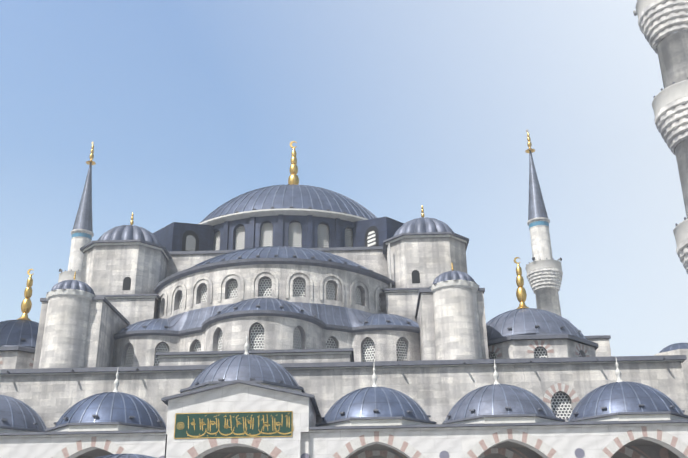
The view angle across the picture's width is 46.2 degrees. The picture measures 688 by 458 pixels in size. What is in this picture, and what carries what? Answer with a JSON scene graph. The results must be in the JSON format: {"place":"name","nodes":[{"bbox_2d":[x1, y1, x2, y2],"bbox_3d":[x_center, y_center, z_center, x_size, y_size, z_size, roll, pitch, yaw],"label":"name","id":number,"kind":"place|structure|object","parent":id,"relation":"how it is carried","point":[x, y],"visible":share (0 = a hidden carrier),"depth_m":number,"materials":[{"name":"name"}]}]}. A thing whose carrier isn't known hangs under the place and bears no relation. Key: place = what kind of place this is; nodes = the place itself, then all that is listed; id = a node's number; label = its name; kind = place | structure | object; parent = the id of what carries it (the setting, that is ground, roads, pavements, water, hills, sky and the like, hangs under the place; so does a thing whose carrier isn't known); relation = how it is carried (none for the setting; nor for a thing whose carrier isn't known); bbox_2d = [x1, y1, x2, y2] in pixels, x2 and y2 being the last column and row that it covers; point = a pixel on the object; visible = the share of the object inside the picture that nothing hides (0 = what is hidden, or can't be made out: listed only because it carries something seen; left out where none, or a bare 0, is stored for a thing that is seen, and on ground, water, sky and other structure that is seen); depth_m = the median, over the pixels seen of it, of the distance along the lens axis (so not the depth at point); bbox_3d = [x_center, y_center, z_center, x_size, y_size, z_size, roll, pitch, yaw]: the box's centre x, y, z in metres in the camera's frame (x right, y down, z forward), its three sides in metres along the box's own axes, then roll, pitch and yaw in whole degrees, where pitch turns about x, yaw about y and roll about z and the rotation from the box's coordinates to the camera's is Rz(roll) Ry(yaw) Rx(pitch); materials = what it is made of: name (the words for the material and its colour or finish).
{"place":"outdoors","nodes":[
{"label":"outdoors","id":0,"kind":"place"},
{"bbox_2d":[153,141,403,276],"bbox_3d":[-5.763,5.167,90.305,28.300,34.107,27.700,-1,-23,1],"label":"dome","id":1,"kind":"structure","parent":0,"point":[243,241],"depth_m":79.40,"materials":[{"name":"metal"}]},
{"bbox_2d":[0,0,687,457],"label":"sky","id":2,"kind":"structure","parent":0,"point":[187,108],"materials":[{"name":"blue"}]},
{"label":"courtyard ground","id":3,"kind":"structure","parent":0,"visible":0},
{"bbox_2d":[58,142,95,282],"bbox_3d":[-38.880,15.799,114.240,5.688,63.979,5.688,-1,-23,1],"label":"minaret","id":4,"kind":"object","parent":3,"relation":"on","point":[84,204],"visible":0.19,"depth_m":119.62,"materials":[{"name":"stone"}]},
{"bbox_2d":[96,454,155,457],"bbox_3d":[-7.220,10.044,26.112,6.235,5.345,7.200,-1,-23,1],"label":"dome","id":5,"kind":"structure","parent":3,"relation":"on","point":[126,456],"depth_m":26.21,"materials":[{"name":"metal"}]},
{"bbox_2d":[0,333,687,457],"bbox_3d":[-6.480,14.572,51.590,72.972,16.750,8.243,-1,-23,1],"label":"portico","id":6,"kind":"structure","parent":3,"relation":"on","point":[232,435],"depth_m":48.88,"materials":[{"name":"stone"}]},
{"bbox_2d":[0,348,687,457],"bbox_3d":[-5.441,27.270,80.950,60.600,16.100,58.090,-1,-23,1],"label":"wall","id":7,"kind":"structure","parent":3,"relation":"on","point":[511,376],"depth_m":56.53,"materials":[{"name":"stone"}]},
{"bbox_2d":[112,246,420,366],"bbox_3d":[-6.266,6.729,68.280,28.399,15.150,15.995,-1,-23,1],"label":"semi-dome","id":8,"kind":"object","parent":7,"relation":"on","point":[195,294],"depth_m":65.22,"materials":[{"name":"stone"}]},
{"bbox_2d":[80,205,468,325],"bbox_3d":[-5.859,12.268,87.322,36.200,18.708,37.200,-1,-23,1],"label":"domed turrets","id":9,"kind":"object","parent":7,"relation":"on","point":[455,259],"depth_m":71.96,"materials":[{"name":"stone"}]},
{"bbox_2d":[6,244,665,372],"bbox_3d":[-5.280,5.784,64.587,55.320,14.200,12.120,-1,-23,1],"label":"buttress towers","id":10,"kind":"structure","parent":7,"relation":"on","point":[82,344],"depth_m":61.30,"materials":[{"name":"stone"}]},
{"bbox_2d":[0,257,687,397],"bbox_3d":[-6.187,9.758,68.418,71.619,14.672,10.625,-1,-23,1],"label":"corner domes","id":11,"kind":"structure","parent":7,"relation":"on","point":[542,329],"depth_m":64.09,"materials":[{"name":"metal"}]},
{"bbox_2d":[525,130,569,320],"bbox_3d":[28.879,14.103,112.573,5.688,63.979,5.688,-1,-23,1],"label":"minaret","id":12,"kind":"object","parent":3,"relation":"on","point":[549,256],"visible":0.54,"depth_m":115.57,"materials":[{"name":"stone"}]},
{"bbox_2d":[633,0,687,273],"bbox_3d":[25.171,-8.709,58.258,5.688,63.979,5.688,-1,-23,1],"label":"minaret","id":13,"kind":"object","parent":3,"relation":"on","point":[672,125],"visible":1,"depth_m":58.21,"materials":[{"name":"stone"}]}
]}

